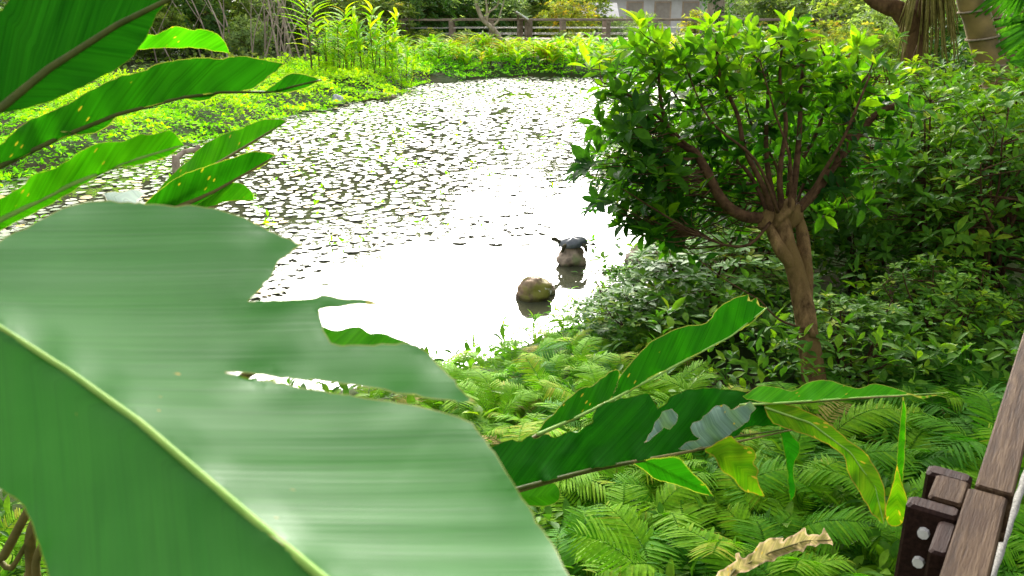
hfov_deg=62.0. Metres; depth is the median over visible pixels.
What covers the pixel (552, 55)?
strappy plant
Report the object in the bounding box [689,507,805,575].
fern
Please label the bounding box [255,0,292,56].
bare sapling
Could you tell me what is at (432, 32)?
bush
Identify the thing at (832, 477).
fern
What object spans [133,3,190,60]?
bush
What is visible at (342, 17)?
tall cane
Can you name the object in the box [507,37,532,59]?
strappy plant
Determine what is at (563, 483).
fern
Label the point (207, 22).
bush
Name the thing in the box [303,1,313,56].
bare sapling
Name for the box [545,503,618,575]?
fern
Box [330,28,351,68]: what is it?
tall cane
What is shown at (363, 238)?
water weed
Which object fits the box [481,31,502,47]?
strappy plant
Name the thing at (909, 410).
fern
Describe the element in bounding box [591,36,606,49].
strappy plant
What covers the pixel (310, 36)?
tall cane
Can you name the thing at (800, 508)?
fern
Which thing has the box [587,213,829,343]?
shrub
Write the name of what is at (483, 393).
fern
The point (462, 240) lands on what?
lily pad
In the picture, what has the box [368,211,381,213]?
lily pad
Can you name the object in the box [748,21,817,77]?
bush
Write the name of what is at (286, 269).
floating lily pads
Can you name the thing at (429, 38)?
strappy plant
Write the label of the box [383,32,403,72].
tall cane
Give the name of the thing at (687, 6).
window
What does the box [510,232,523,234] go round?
lily pad
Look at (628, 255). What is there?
rock
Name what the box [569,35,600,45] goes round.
strappy plant
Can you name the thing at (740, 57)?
bush
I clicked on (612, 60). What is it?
strappy plant
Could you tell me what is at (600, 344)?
fern
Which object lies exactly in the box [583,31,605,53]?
strappy plant
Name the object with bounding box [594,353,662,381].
fern
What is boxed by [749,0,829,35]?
bush
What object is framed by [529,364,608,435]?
fern
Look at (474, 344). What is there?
water plant
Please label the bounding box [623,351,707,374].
fern
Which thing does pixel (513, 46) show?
strappy plant
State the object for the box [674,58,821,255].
shrub
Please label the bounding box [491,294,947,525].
ginger plant
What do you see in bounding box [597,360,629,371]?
fern
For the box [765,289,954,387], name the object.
shrub
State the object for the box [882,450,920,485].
fern
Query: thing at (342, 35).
tall cane
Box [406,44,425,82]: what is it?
tall cane
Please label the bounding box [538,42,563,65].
strappy plant
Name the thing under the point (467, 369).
fern
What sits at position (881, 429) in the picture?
fern
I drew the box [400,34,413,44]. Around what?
strappy plant
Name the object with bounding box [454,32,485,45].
strappy plant
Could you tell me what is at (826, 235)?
shrub
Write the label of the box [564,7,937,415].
pollarded tree
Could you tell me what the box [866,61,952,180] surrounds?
shrub
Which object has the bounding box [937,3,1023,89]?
bush
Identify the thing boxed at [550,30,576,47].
bush
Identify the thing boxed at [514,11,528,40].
information board
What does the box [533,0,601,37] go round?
bush
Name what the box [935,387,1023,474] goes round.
fern
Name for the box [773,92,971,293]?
shrub
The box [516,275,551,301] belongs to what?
rock
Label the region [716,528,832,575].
dead leaf
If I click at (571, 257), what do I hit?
rock
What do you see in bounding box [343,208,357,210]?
lily pad
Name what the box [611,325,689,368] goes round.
fern
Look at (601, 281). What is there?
water plant
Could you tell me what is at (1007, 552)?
fern
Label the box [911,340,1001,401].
fern
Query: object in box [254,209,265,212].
lily pad
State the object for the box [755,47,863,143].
shrub
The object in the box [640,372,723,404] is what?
fern
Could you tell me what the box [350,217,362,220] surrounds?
lily pad
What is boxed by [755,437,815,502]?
fern
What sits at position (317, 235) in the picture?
lily pad
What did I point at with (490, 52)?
strappy plant
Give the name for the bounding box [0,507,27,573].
fern
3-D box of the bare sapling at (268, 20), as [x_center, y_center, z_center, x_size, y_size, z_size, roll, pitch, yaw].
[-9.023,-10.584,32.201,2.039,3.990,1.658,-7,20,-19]
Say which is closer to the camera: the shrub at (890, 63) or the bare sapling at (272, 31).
the shrub at (890, 63)
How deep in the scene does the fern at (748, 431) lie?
4.03 m
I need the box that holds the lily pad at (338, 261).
[331,259,344,262]
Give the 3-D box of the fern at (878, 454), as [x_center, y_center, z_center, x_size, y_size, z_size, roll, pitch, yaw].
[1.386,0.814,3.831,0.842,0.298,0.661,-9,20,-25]
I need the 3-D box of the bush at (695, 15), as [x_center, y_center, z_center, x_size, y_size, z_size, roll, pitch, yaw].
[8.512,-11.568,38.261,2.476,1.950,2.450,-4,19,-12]
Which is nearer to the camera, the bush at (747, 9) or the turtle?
the turtle
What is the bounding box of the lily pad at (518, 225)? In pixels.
[512,224,524,226]
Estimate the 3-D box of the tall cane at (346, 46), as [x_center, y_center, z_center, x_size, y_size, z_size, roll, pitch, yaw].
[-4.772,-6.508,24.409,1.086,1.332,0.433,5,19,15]
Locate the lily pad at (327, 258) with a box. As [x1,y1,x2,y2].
[318,257,331,259]
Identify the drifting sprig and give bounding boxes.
[572,263,635,273]
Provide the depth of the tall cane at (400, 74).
25.06 m
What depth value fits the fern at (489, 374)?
5.05 m
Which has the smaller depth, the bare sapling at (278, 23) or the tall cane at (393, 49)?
the tall cane at (393, 49)
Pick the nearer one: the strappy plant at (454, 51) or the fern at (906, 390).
the fern at (906, 390)
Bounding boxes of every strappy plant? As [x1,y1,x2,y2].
[387,45,407,57]
[397,38,418,52]
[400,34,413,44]
[406,39,441,61]
[419,33,441,46]
[421,39,454,67]
[427,35,438,60]
[427,41,449,58]
[431,41,464,57]
[440,39,462,61]
[442,46,464,58]
[443,35,465,48]
[449,45,478,66]
[452,34,482,49]
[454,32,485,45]
[459,47,475,69]
[468,34,497,52]
[468,38,487,59]
[472,31,493,49]
[474,47,498,66]
[475,49,492,67]
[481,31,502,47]
[483,46,499,67]
[486,38,523,63]
[490,42,513,63]
[492,41,523,64]
[501,44,527,66]
[504,47,525,70]
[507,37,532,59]
[516,39,549,64]
[519,36,535,58]
[529,40,564,66]
[530,41,547,65]
[530,41,555,66]
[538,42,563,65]
[538,47,561,70]
[548,43,566,67]
[550,40,571,64]
[553,36,569,55]
[555,48,571,68]
[562,38,583,60]
[562,48,588,68]
[565,43,582,72]
[567,35,582,43]
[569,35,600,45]
[577,39,594,53]
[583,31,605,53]
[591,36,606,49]
[592,41,605,63]
[597,43,620,65]
[597,47,622,62]
[604,37,619,58]
[670,35,683,49]
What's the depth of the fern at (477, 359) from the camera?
5.16 m
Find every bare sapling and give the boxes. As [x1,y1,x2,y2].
[151,1,172,60]
[166,2,204,57]
[180,0,232,56]
[186,0,213,57]
[207,0,227,56]
[222,0,223,55]
[230,0,290,59]
[240,0,273,48]
[249,0,297,49]
[250,0,252,57]
[252,0,273,49]
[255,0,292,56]
[263,0,265,57]
[265,0,283,57]
[265,0,285,57]
[267,0,279,61]
[277,2,303,46]
[279,0,300,55]
[279,1,299,57]
[281,0,376,57]
[283,1,295,54]
[291,2,320,60]
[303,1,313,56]
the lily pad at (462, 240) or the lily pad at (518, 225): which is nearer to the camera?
the lily pad at (462, 240)
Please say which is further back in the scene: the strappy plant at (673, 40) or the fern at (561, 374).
the strappy plant at (673, 40)
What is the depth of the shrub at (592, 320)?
5.44 m
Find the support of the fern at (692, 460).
on the ground at (442, 77)
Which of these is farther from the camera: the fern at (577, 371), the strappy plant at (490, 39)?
the strappy plant at (490, 39)
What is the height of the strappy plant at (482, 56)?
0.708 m
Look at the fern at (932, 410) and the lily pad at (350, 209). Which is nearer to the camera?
the fern at (932, 410)
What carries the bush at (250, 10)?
on the ground at (442, 77)
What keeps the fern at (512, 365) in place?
on the ground at (442, 77)
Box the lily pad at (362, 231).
[354,229,367,232]
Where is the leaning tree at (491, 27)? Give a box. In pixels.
[450,0,555,41]
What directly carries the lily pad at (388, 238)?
on the water
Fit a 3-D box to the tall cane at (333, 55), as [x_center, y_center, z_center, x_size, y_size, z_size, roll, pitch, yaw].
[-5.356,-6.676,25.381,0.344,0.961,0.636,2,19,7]
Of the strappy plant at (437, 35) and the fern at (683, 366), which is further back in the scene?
the strappy plant at (437, 35)
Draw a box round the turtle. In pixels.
[551,235,590,252]
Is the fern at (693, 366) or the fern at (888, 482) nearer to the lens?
the fern at (888, 482)
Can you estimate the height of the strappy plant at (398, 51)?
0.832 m
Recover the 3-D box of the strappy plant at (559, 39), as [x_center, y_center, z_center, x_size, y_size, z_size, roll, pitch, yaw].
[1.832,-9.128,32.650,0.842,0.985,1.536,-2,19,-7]
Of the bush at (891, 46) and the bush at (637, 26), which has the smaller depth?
the bush at (891, 46)
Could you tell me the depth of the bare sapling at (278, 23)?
32.15 m
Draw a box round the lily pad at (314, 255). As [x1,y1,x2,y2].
[308,253,320,256]
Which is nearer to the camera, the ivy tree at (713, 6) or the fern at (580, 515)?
the fern at (580, 515)
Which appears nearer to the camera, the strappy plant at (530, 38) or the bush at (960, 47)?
the bush at (960, 47)
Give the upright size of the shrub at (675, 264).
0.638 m
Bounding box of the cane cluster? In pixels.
[0,508,41,575]
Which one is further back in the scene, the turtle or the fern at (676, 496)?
the turtle
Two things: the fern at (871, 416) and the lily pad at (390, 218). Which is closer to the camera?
the fern at (871, 416)
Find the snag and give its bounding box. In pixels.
[171,144,199,172]
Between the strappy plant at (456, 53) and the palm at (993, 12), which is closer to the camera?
the palm at (993, 12)
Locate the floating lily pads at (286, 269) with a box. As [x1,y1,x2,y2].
[0,76,700,300]
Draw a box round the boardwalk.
[300,18,852,52]
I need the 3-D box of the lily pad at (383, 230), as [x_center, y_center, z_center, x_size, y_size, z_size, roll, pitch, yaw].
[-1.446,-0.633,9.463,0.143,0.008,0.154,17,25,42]
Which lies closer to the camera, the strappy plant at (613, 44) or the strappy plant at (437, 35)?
the strappy plant at (613, 44)
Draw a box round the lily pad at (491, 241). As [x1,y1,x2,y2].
[487,239,502,243]
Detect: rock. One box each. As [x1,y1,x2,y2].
[331,94,344,106]
[364,91,396,99]
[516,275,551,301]
[551,282,555,294]
[556,247,585,265]
[624,245,657,264]
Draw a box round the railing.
[894,333,1023,575]
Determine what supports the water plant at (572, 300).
in the water
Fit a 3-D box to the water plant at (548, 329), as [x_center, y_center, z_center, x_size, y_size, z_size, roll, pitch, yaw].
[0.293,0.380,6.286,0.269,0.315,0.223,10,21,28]
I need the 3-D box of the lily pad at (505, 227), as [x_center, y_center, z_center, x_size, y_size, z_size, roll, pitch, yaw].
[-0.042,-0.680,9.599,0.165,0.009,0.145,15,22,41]
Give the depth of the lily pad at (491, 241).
9.04 m
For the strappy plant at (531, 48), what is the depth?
31.09 m
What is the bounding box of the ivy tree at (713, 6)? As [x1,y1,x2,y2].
[699,0,733,64]
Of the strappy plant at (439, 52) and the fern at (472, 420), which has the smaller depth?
the fern at (472, 420)
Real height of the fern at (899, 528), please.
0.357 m
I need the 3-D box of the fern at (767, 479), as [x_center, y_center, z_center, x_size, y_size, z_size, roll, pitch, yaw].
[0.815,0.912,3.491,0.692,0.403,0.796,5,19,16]
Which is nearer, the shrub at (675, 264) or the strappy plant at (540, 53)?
the shrub at (675, 264)
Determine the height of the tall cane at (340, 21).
1.904 m
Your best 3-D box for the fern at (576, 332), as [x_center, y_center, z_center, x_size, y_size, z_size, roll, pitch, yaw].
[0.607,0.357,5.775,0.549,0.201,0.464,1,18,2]
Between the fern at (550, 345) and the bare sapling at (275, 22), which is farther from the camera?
the bare sapling at (275, 22)
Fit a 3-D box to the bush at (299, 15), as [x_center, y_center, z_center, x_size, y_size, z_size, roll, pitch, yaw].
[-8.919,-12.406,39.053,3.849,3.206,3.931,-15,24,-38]
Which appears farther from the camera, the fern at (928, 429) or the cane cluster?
the fern at (928, 429)
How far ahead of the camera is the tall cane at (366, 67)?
24.98 m
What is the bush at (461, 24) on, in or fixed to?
on the ground at (442, 77)
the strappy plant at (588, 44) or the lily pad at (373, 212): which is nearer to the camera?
the lily pad at (373, 212)
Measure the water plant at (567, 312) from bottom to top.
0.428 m
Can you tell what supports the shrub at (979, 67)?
on the ground at (442, 77)
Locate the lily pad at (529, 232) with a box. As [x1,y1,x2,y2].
[524,230,534,233]
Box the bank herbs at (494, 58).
[378,46,703,78]
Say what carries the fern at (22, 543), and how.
on the ground at (442, 77)
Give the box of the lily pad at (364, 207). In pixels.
[360,206,372,208]
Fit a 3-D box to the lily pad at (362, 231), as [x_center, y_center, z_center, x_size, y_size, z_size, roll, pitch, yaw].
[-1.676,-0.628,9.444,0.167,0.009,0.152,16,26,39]
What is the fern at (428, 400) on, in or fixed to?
on the ground at (442, 77)
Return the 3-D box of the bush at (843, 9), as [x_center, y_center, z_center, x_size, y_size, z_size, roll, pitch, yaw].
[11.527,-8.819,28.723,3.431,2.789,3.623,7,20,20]
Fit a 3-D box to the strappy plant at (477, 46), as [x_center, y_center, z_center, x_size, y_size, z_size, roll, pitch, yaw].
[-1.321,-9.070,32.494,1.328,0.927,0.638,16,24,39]
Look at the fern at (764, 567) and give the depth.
3.00 m
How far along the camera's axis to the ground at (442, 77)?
15.89 m
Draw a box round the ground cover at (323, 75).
[0,52,439,180]
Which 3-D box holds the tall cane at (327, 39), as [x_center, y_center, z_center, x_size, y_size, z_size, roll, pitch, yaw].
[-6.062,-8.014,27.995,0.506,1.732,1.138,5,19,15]
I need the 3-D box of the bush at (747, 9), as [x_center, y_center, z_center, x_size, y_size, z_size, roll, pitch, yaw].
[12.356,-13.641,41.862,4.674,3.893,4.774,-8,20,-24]
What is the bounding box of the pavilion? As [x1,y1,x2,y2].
[607,0,753,35]
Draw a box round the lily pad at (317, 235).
[311,234,324,236]
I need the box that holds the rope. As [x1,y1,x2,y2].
[991,470,1023,575]
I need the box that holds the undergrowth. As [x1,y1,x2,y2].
[0,231,1023,575]
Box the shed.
[573,3,618,35]
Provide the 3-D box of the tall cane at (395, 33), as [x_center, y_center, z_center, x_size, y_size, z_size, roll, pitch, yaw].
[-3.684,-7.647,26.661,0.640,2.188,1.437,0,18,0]
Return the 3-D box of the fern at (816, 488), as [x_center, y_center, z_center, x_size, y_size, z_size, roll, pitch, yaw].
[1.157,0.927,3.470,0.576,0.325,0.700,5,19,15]
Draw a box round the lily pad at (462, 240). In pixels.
[452,238,466,242]
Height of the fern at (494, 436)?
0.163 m
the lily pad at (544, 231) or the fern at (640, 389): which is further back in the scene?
the lily pad at (544, 231)
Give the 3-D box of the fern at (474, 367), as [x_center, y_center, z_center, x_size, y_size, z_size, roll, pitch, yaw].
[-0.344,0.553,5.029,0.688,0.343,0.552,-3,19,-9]
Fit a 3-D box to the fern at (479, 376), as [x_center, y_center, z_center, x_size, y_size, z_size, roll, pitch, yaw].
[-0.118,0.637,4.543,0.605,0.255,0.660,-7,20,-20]
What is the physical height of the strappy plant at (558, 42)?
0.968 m
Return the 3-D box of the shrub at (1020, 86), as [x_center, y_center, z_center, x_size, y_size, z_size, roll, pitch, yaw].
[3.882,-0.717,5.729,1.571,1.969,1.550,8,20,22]
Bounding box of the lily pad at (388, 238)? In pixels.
[379,236,393,239]
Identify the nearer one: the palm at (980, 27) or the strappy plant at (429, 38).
the palm at (980, 27)
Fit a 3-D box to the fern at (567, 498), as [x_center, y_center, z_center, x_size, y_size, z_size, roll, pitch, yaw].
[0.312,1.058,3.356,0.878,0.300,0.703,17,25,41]
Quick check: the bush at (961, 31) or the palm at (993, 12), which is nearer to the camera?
the palm at (993, 12)
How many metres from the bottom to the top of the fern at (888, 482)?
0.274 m
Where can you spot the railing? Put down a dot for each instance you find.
(954, 524)
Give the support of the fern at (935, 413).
on the ground at (442, 77)
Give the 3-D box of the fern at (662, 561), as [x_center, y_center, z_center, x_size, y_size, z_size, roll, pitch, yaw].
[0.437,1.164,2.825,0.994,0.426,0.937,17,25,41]
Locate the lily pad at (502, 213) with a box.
[498,212,511,214]
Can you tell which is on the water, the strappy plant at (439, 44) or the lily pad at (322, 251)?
the lily pad at (322, 251)
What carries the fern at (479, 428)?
on the ground at (442, 77)
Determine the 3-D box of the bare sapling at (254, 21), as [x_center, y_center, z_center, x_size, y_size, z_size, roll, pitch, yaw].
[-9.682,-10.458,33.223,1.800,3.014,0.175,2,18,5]
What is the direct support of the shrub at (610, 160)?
on the ground at (442, 77)
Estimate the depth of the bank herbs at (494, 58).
29.73 m
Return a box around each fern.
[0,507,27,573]
[0,542,22,572]
[9,521,47,574]
[355,386,384,399]
[373,374,456,402]
[385,365,465,406]
[392,378,476,407]
[413,394,493,425]
[415,365,484,405]
[430,349,481,364]
[433,408,479,423]
[436,360,506,415]
[437,369,531,436]
[439,365,521,409]
[440,366,480,375]
[445,410,516,437]
[453,361,562,422]
[455,339,546,391]
[457,381,535,446]
[459,370,515,412]
[466,419,485,426]
[468,414,544,434]
[475,425,514,446]
[481,390,575,444]
[482,413,549,447]
[483,353,567,416]
[484,337,574,387]
[485,360,579,410]
[493,351,547,375]
[494,370,515,402]
[496,414,583,440]
[500,420,624,527]
[502,353,571,414]
[519,402,594,485]
[520,336,623,391]
[527,380,630,402]
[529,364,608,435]
[529,489,603,532]
[531,312,613,350]
[535,469,652,537]
[536,376,635,432]
[536,481,597,555]
[536,482,726,575]
[543,528,619,575]
[544,330,623,359]
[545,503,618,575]
[546,328,603,370]
[549,465,659,540]
[553,389,644,468]
[555,357,603,384]
[560,337,628,378]
[560,345,609,380]
[561,506,640,575]
[564,327,626,351]
[566,483,667,575]
[567,501,732,575]
[570,465,718,510]
[571,295,635,318]
[579,361,656,404]
[579,491,833,575]
[585,472,723,541]
[587,344,631,362]
[592,369,667,403]
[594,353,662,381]
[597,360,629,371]
[597,465,637,476]
[607,322,641,352]
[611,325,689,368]
[618,327,698,371]
[621,356,713,382]
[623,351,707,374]
[623,450,773,519]
[626,352,714,389]
[628,455,802,575]
[629,546,689,575]
[630,386,658,407]
[631,455,710,483]
[636,372,809,443]
[639,492,789,563]
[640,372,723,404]
[649,450,801,514]
[651,384,772,489]
[656,522,801,575]
[682,441,780,490]
[688,544,759,575]
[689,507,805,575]
[701,461,803,544]
[702,531,876,575]
[707,466,871,556]
[710,493,855,567]
[715,431,849,509]
[718,501,848,557]
[731,516,857,575]
[732,453,860,557]
[735,404,803,463]
[740,381,910,462]
[741,426,772,446]
[744,556,788,575]
[751,426,919,515]
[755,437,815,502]
[757,426,848,449]
[773,476,900,572]
[779,450,920,531]
[789,388,866,455]
[790,546,874,575]
[793,444,977,571]
[802,425,973,526]
[805,369,898,414]
[805,401,918,446]
[807,516,895,563]
[808,422,957,475]
[816,399,878,437]
[824,385,938,443]
[832,366,978,431]
[841,399,928,484]
[843,459,1020,530]
[843,494,1023,569]
[845,558,894,573]
[856,411,889,442]
[860,382,995,457]
[861,364,965,415]
[861,496,1023,575]
[873,380,1005,450]
[878,420,1023,457]
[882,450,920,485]
[884,445,1023,573]
[898,412,993,476]
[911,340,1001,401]
[914,363,1010,426]
[924,412,1019,480]
[933,450,1023,556]
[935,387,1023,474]
[967,423,1023,534]
[1001,517,1023,573]
[1003,504,1023,575]
[1006,474,1023,548]
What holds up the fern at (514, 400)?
on the ground at (442, 77)
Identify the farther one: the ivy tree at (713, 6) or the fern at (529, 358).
the ivy tree at (713, 6)
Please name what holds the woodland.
on the ground at (442, 77)
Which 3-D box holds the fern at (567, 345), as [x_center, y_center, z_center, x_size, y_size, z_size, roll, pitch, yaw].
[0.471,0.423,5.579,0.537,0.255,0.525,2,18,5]
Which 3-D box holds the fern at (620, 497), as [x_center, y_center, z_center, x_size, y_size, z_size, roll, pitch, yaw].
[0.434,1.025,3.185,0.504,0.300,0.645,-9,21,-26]
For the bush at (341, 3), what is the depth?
37.28 m
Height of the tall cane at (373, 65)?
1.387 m
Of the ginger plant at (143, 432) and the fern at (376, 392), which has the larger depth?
the fern at (376, 392)
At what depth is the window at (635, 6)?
55.01 m
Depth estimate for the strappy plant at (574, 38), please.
33.51 m
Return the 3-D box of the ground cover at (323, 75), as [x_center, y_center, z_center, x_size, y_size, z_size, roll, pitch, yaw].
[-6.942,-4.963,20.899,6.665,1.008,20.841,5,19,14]
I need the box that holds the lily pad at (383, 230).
[376,229,387,232]
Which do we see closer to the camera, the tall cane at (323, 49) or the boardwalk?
the tall cane at (323, 49)
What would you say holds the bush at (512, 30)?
on the ground at (442, 77)
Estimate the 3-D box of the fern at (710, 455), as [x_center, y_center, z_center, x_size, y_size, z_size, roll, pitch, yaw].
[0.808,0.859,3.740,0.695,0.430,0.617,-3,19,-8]
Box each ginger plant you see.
[0,0,320,230]
[0,200,568,575]
[104,119,407,377]
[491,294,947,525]
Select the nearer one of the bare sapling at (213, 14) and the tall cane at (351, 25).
the tall cane at (351, 25)
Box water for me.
[0,77,709,490]
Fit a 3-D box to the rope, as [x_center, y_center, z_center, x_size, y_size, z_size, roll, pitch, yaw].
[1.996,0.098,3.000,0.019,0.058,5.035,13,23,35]
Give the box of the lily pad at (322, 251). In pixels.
[316,249,329,252]
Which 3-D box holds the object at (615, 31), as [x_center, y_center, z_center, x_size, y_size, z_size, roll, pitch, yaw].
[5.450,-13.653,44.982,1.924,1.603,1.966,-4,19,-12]
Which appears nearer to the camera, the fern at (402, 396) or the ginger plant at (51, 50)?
the ginger plant at (51, 50)
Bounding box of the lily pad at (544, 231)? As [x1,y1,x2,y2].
[539,230,550,232]
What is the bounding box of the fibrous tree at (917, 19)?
[863,0,958,81]
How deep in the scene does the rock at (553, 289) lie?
7.43 m
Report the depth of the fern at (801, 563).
2.92 m
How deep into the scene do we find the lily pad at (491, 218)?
10.00 m
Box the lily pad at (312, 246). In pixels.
[306,245,321,248]
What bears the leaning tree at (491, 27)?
on the ground at (442, 77)
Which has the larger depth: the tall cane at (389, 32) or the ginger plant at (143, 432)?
the tall cane at (389, 32)
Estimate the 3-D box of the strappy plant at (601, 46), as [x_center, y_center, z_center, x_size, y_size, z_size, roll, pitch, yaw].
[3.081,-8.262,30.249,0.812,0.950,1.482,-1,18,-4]
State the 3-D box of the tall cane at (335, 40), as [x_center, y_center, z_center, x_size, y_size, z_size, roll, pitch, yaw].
[-5.196,-7.053,25.254,1.202,1.816,0.651,-5,19,-15]
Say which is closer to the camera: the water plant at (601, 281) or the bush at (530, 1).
the water plant at (601, 281)
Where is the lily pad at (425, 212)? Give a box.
[421,211,432,214]
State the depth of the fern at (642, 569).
3.02 m
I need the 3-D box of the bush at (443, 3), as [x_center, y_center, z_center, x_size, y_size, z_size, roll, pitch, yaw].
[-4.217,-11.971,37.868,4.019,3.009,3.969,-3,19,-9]
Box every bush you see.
[0,0,7,9]
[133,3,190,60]
[155,0,233,54]
[178,0,262,51]
[219,13,276,57]
[232,0,315,47]
[274,0,351,47]
[305,0,389,44]
[348,0,420,53]
[377,0,458,48]
[403,0,488,37]
[414,27,445,45]
[424,0,515,44]
[451,28,479,50]
[457,0,533,43]
[488,0,564,37]
[523,0,584,37]
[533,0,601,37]
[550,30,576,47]
[555,0,613,37]
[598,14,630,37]
[622,11,668,37]
[676,9,725,37]
[711,31,774,72]
[725,0,800,36]
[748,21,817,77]
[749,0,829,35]
[776,18,858,81]
[781,0,870,36]
[807,0,901,48]
[816,20,901,84]
[841,0,960,58]
[872,2,964,81]
[925,0,1023,81]
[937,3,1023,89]
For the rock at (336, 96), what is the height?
0.417 m
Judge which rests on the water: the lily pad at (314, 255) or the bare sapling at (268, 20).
the lily pad at (314, 255)
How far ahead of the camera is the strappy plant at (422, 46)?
30.12 m
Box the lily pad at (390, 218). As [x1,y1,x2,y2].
[384,216,396,219]
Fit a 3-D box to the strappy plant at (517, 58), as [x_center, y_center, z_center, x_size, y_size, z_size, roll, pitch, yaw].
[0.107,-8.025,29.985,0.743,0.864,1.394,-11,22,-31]
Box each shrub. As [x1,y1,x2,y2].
[563,272,698,356]
[586,112,711,226]
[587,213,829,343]
[623,240,756,324]
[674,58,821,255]
[686,89,851,292]
[694,67,781,168]
[740,85,865,217]
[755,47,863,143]
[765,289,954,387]
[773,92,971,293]
[809,25,958,221]
[827,66,1023,307]
[862,47,1019,223]
[865,254,1023,379]
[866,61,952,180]
[890,88,1023,320]
[901,53,1014,139]
[932,63,1023,224]
[964,64,1023,289]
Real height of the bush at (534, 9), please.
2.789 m
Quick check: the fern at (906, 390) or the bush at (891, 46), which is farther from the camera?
the bush at (891, 46)
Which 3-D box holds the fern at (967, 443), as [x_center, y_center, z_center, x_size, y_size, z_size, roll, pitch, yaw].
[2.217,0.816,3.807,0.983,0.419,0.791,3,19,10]
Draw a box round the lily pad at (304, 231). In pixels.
[297,229,310,232]
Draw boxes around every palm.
[956,0,1023,209]
[991,4,1022,165]
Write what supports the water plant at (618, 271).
in the water
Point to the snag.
(175, 161)
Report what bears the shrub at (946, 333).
on the ground at (442, 77)
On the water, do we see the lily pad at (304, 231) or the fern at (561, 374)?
the lily pad at (304, 231)
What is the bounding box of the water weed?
[0,75,683,244]
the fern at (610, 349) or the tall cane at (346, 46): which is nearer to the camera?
the fern at (610, 349)
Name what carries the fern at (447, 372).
on the ground at (442, 77)
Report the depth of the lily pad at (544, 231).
9.46 m
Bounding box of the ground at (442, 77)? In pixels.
[0,7,1023,573]
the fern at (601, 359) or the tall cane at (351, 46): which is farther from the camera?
the tall cane at (351, 46)
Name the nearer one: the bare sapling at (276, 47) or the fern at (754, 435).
the fern at (754, 435)
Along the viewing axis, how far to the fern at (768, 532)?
3.19 m
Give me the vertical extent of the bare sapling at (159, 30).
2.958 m
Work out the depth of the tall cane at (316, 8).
25.83 m
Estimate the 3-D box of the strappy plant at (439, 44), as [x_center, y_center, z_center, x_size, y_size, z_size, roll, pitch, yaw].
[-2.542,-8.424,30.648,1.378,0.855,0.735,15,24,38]
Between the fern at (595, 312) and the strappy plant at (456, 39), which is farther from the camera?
the strappy plant at (456, 39)
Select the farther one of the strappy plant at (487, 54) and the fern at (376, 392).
the strappy plant at (487, 54)
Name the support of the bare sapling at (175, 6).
on the ground at (442, 77)
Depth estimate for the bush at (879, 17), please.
25.06 m
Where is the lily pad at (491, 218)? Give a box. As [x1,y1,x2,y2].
[483,217,495,219]
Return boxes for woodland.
[1,0,899,33]
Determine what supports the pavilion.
on the ground at (442, 77)
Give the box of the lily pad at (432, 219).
[428,218,441,220]
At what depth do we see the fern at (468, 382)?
4.74 m
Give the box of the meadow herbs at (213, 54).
[119,28,943,73]
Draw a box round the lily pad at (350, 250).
[344,248,359,251]
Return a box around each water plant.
[459,331,480,351]
[495,315,511,342]
[506,324,531,351]
[528,310,547,331]
[534,318,561,333]
[545,291,577,331]
[563,286,582,315]
[586,275,611,301]
[601,255,627,288]
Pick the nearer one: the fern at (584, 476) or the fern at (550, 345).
the fern at (584, 476)
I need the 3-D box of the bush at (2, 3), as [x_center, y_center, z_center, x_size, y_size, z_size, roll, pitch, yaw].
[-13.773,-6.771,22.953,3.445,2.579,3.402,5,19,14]
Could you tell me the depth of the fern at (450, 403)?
4.55 m
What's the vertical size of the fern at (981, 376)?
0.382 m
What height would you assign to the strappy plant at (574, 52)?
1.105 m
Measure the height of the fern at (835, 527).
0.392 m
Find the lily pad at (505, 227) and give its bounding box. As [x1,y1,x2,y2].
[501,226,513,228]
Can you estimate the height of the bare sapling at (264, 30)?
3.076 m
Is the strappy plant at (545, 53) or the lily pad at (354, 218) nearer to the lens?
the lily pad at (354, 218)
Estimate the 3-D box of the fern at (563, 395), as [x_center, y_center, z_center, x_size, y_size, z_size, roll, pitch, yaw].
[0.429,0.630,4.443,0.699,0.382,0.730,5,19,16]
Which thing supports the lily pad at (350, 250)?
on the water
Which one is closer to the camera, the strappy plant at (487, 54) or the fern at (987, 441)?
the fern at (987, 441)
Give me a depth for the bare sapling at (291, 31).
30.91 m
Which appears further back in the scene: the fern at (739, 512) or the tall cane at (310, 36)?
the tall cane at (310, 36)
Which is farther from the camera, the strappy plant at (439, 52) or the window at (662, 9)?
the window at (662, 9)
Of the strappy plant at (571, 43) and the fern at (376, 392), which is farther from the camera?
the strappy plant at (571, 43)
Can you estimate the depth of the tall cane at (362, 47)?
27.43 m
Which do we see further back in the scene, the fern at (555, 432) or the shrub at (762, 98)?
the shrub at (762, 98)
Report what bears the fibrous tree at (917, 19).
on the ground at (442, 77)
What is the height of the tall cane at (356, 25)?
2.162 m
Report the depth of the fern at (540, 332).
5.83 m
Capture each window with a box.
[626,1,643,24]
[654,1,671,25]
[681,1,699,24]
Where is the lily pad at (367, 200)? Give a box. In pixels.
[361,199,372,201]
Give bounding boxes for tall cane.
[277,0,343,69]
[294,0,337,73]
[303,26,340,68]
[309,23,339,65]
[318,17,331,53]
[319,18,353,77]
[319,36,328,67]
[320,12,352,63]
[321,7,368,61]
[322,1,357,45]
[327,48,336,68]
[329,49,341,67]
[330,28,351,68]
[331,37,359,82]
[334,20,352,62]
[335,16,371,66]
[345,31,361,73]
[348,6,369,69]
[355,25,365,66]
[360,17,387,72]
[361,0,387,68]
[362,51,371,81]
[364,35,387,72]
[367,14,403,78]
[370,11,387,76]
[372,30,391,60]
[378,50,397,82]
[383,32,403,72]
[387,7,404,52]
[387,35,403,82]
[391,64,409,88]
[393,62,407,89]
[398,42,417,86]
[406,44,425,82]
[408,59,417,87]
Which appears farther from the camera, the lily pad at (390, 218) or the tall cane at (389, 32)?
the tall cane at (389, 32)

